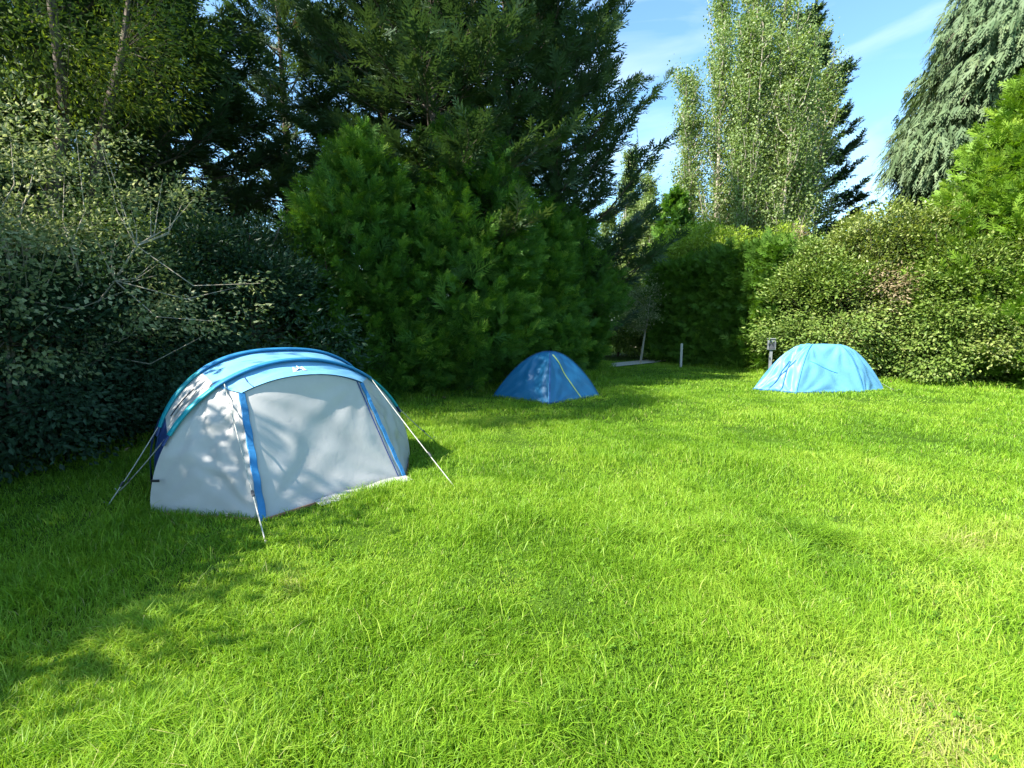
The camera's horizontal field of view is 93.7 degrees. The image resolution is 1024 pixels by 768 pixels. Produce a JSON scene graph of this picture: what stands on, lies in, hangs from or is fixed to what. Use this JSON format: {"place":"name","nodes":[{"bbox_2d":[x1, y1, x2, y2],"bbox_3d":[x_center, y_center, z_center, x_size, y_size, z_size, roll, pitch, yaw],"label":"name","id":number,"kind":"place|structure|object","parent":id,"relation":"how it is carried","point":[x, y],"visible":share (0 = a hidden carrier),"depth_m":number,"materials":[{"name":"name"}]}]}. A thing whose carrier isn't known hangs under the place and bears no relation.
{"place":"outdoors","nodes":[
{"label":"outdoors","id":0,"kind":"place"},
{"bbox_2d":[0,346,1023,767],"bbox_3d":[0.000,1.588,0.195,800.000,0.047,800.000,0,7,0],"label":"ground","id":1,"kind":"structure","parent":0,"point":[612,356],"depth_m":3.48,"materials":[{"name":"green plant"}]},
{"bbox_2d":[0,106,120,423],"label":"bush","id":2,"kind":"object","parent":1,"relation":"on","point":[22,188],"visible":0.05,"depth_m":7.54,"materials":[{"name":"green plant"}]},
{"bbox_2d":[0,245,187,485],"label":"holly shrub","id":3,"kind":"object","parent":1,"relation":"on","point":[13,435],"visible":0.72,"depth_m":5.28,"materials":[{"name":"green plant"}]},
{"bbox_2d":[0,0,245,242],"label":"deciduous tree","id":4,"kind":"object","parent":1,"relation":"on","point":[217,127],"visible":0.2,"depth_m":9.25,"materials":[{"name":"green plant"}]},
{"bbox_2d":[0,222,254,445],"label":"holly shrub","id":5,"kind":"object","parent":1,"relation":"on","point":[161,390],"visible":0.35,"depth_m":6.47,"materials":[{"name":"green plant"}]},
{"bbox_2d":[3,0,260,220],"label":"conifer tree","id":6,"kind":"object","parent":1,"relation":"on","point":[226,189],"visible":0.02,"depth_m":14.30,"materials":[{"name":"green plant"}]},
{"bbox_2d":[0,0,272,419],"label":"ash tree","id":7,"kind":"object","parent":1,"relation":"on","point":[63,84],"visible":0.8,"depth_m":7.50,"materials":[{"name":"green plant"}]},
{"bbox_2d":[0,65,302,457],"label":"hawthorn shrub","id":8,"kind":"object","parent":1,"relation":"on","point":[19,234],"visible":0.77,"depth_m":5.57,"materials":[{"name":"green plant"}]},
{"bbox_2d":[20,179,291,419],"bbox_3d":[-5.750,-1.239,8.191,3.697,3.798,4.263,0,7,0],"label":"privet shrub","id":9,"kind":"object","parent":1,"relation":"on","point":[108,224],"visible":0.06,"depth_m":7.43,"materials":[{"name":"green plant"}]},
{"bbox_2d":[77,165,244,369],"bbox_3d":[-7.967,-2.234,10.521,4.270,5.171,4.261,4,8,32],"label":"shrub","id":10,"kind":"object","parent":1,"relation":"on","point":[153,180],"depth_m":10.45,"materials":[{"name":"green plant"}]},
{"bbox_2d":[0,0,334,248],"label":"conifer tree","id":11,"kind":"object","parent":1,"relation":"on","point":[253,194],"visible":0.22,"depth_m":11.52,"materials":[{"name":"green plant"}]},
{"bbox_2d":[193,209,282,342],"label":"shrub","id":12,"kind":"object","parent":1,"relation":"on","point":[221,215],"visible":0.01,"depth_m":10.93,"materials":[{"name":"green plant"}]},
{"bbox_2d":[114,197,382,421],"bbox_3d":[-4.813,-1.441,8.722,4.884,4.079,4.135,5,9,35],"label":"laurel shrub","id":13,"kind":"object","parent":1,"relation":"on","point":[255,259],"visible":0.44,"depth_m":8.04,"materials":[{"name":"green plant"}]},
{"bbox_2d":[103,347,457,544],"bbox_3d":[-2.217,0.328,5.286,3.568,1.464,3.348,-7,10,-44],"label":"tunnel tent","id":14,"kind":"object","parent":1,"relation":"on","point":[264,432],"visible":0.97,"depth_m":4.39,"materials":[{"name":"white fabric"}]},
{"bbox_2d":[244,375,401,516],"bbox_3d":[-1.734,0.489,4.566,1.420,1.116,0.605,-7,10,-44],"label":"door panel","id":15,"kind":"structure","parent":14,"relation":"in","point":[315,437],"depth_m":4.52,"materials":[{"name":"white fabric"}]},
{"bbox_2d":[197,0,370,259],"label":"conifer tree","id":16,"kind":"object","parent":1,"relation":"on","point":[283,12],"visible":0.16,"depth_m":17.73,"materials":[{"name":"green plant"}]},
{"bbox_2d":[273,222,323,332],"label":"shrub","id":17,"kind":"object","parent":1,"relation":"on","point":[285,246],"visible":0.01,"depth_m":12.40,"materials":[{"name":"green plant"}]},
{"bbox_2d":[225,0,510,238],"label":"conifer tree","id":18,"kind":"object","parent":1,"relation":"on","point":[300,45],"visible":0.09,"depth_m":14.30,"materials":[{"name":"green plant"}]},
{"bbox_2d":[261,115,476,401],"bbox_3d":[-3.097,-2.673,10.783,5.040,5.985,4.922,0,7,0],"label":"cypress tree","id":19,"kind":"object","parent":1,"relation":"on","point":[342,198],"visible":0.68,"depth_m":9.65,"materials":[{"name":"green plant"}]},
{"bbox_2d":[288,0,603,317],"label":"conifer tree","id":20,"kind":"object","parent":1,"relation":"on","point":[443,50],"visible":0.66,"depth_m":10.62,"materials":[{"name":"green plant"}]},
{"bbox_2d":[356,103,551,395],"bbox_3d":[-1.489,-3.242,11.617,4.975,6.917,5.681,0,7,0],"label":"cypress tree","id":21,"kind":"object","parent":1,"relation":"on","point":[491,305],"visible":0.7,"depth_m":10.53,"materials":[{"name":"green plant"}]},
{"bbox_2d":[446,174,568,382],"bbox_3d":[-0.198,-2.883,13.191,3.710,5.824,4.131,2,7,15],"label":"cypress tree","id":22,"kind":"object","parent":1,"relation":"on","point":[546,343],"visible":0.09,"depth_m":12.42,"materials":[{"name":"green plant"}]},
{"bbox_2d":[5,360,1021,473],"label":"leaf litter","id":23,"kind":"object","parent":1,"relation":"on","point":[397,400],"visible":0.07,"depth_m":6.64,"materials":[{"name":"brown plant"}]},
{"bbox_2d":[404,0,638,293],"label":"conifer tree","id":24,"kind":"object","parent":1,"relation":"on","point":[570,41],"visible":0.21,"depth_m":14.32,"materials":[{"name":"green plant"}]},
{"bbox_2d":[493,351,598,403],"bbox_3d":[0.770,-0.226,10.722,1.875,1.044,1.616,-6,9,-42],"label":"dome tent","id":25,"kind":"object","parent":1,"relation":"on","point":[547,377],"visible":0.97,"depth_m":10.36,"materials":[{"name":"blue fabric"}]},
{"bbox_2d":[490,192,604,371],"bbox_3d":[0.545,-2.817,14.095,4.314,5.466,4.059,0,7,0],"label":"cypress tree","id":26,"kind":"object","parent":1,"relation":"on","point":[562,290],"visible":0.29,"depth_m":13.35,"materials":[{"name":"green plant"}]},
{"bbox_2d":[439,0,690,330],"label":"conifer tree","id":27,"kind":"object","parent":1,"relation":"on","point":[629,231],"visible":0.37,"depth_m":15.69,"materials":[{"name":"green plant"}]},
{"bbox_2d":[554,199,635,370],"bbox_3d":[1.541,-3.448,16.789,5.296,6.065,5.733,0,7,0],"label":"cypress tree","id":28,"kind":"object","parent":1,"relation":"on","point":[605,294],"visible":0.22,"depth_m":15.53,"materials":[{"name":"green plant"}]},
{"bbox_2d":[603,273,648,356],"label":"shrub","id":29,"kind":"object","parent":1,"relation":"on","point":[624,340],"visible":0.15,"depth_m":22.98,"materials":[{"name":"green plant"}]},
{"bbox_2d":[597,142,677,347],"bbox_3d":[8.274,-8.878,31.204,5.421,13.498,5.630,5,9,35],"label":"poplar tree","id":30,"kind":"object","parent":1,"relation":"on","point":[650,196],"visible":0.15,"depth_m":30.05,"materials":[{"name":"green plant"}]},
{"bbox_2d":[614,270,669,362],"bbox_3d":[5.268,-2.773,20.171,2.590,3.904,2.434,0,7,0],"label":"sapling","id":31,"kind":"object","parent":1,"relation":"on","point":[640,320],"visible":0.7,"depth_m":19.87,"materials":[{"name":"green plant"}]},
{"bbox_2d":[645,182,699,276],"bbox_3d":[8.784,-6.100,25.844,4.174,9.116,4.310,0,7,0],"label":"cypress tree","id":32,"kind":"object","parent":1,"relation":"on","point":[675,206],"visible":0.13,"depth_m":25.23,"materials":[{"name":"green plant"}]},
{"bbox_2d":[620,215,732,359],"bbox_3d":[7.930,-4.232,21.679,5.105,6.677,5.101,-3,8,-25],"label":"golden shrub","id":33,"kind":"object","parent":1,"relation":"on","point":[680,248],"visible":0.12,"depth_m":21.07,"materials":[{"name":"green plant"}]},
{"bbox_2d":[680,343,682,366],"bbox_3d":[6.430,-1.032,18.210,0.092,1.010,0.072,0,7,0],"label":"marker post","id":34,"kind":"object","parent":1,"relation":"on","point":[681,350],"visible":0.91,"depth_m":18.19,"materials":[{"name":"metal"}]},
{"bbox_2d":[641,225,814,369],"bbox_3d":[8.035,-3.161,18.643,3.218,5.033,7.069,-3,8,-23],"label":"conifer hedge","id":35,"kind":"object","parent":1,"relation":"on","point":[704,327],"visible":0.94,"depth_m":17.48,"materials":[{"name":"green plant"}]},
{"bbox_2d":[689,219,811,334],"bbox_3d":[9.679,-3.572,19.016,5.783,6.024,5.693,0,7,0],"label":"golden shrub","id":36,"kind":"object","parent":1,"relation":"on","point":[741,236],"visible":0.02,"depth_m":19.06,"materials":[{"name":"green plant"}]},
{"bbox_2d":[666,0,856,246],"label":"poplar tree","id":37,"kind":"object","parent":1,"relation":"on","point":[759,180],"visible":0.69,"depth_m":23.25,"materials":[{"name":"green plant"}]},
{"bbox_2d":[767,338,775,368],"bbox_3d":[7.945,-0.754,14.754,0.260,1.300,0.210,3,7,20],"label":"hookup box","id":38,"kind":"object","parent":1,"relation":"on","point":[771,346],"visible":0.83,"depth_m":14.65,"materials":[{"name":"grey plastic"}]},
{"bbox_2d":[730,0,878,239],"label":"fir tree","id":39,"kind":"object","parent":1,"relation":"on","point":[846,203],"visible":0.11,"depth_m":28.54,"materials":[{"name":"green plant"}]},
{"bbox_2d":[741,229,905,380],"bbox_3d":[9.759,-2.514,14.959,5.074,4.710,4.655,-4,8,-32],"label":"mixed shrub","id":40,"kind":"object","parent":1,"relation":"on","point":[808,279],"visible":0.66,"depth_m":14.33,"materials":[{"name":"green plant"}]},
{"bbox_2d":[753,343,899,393],"bbox_3d":[7.697,-0.391,11.982,3.407,1.259,1.654,0,7,0],"label":"dome tent","id":41,"kind":"object","parent":1,"relation":"on","point":[803,368],"visible":0.94,"depth_m":11.47,"materials":[{"name":"fabric"}]},
{"bbox_2d":[832,254,929,373],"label":"withered shrub","id":42,"kind":"object","parent":1,"relation":"on","point":[900,285],"visible":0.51,"depth_m":13.37,"materials":[{"name":"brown plant"}]},
{"bbox_2d":[792,183,1006,382],"bbox_3d":[11.555,-2.816,14.770,5.418,5.645,5.244,0,7,0],"label":"mixed shrub","id":43,"kind":"object","parent":1,"relation":"on","point":[877,237],"visible":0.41,"depth_m":13.55,"materials":[{"name":"green plant"}]},
{"bbox_2d":[856,0,1023,307],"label":"weeping cypress","id":44,"kind":"object","parent":1,"relation":"on","point":[976,57],"visible":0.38,"depth_m":20.28,"materials":[{"name":"green plant"}]},
{"bbox_2d":[869,197,1023,384],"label":"mixed shrub","id":45,"kind":"object","parent":1,"relation":"on","point":[952,362],"visible":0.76,"depth_m":12.47,"materials":[{"name":"green plant"}]},
{"bbox_2d":[889,68,1023,388],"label":"cypress tree","id":46,"kind":"object","parent":1,"relation":"on","point":[995,170],"visible":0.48,"depth_m":12.29,"materials":[{"name":"green plant"}]},
{"bbox_2d":[940,219,1023,383],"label":"mixed shrub","id":47,"kind":"object","parent":1,"relation":"on","point":[1007,353],"visible":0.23,"depth_m":11.73,"materials":[{"name":"green plant"}]},
{"bbox_2d":[76,0,959,256],"label":"sky","id":48,"kind":"structure","parent":0,"point":[889,36],"materials":[{"name":"blue"}]},
{"bbox_2d":[612,359,664,366],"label":"path","id":49,"kind":"structure","parent":0,"point":[632,362],"depth_m":20.39,"materials":[{"name":"grey concrete"}]},
{"bbox_2d":[786,222,814,309],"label":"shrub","id":50,"kind":"object","parent":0,"point":[801,231],"visible":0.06,"depth_m":16.06,"materials":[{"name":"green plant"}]}
]}

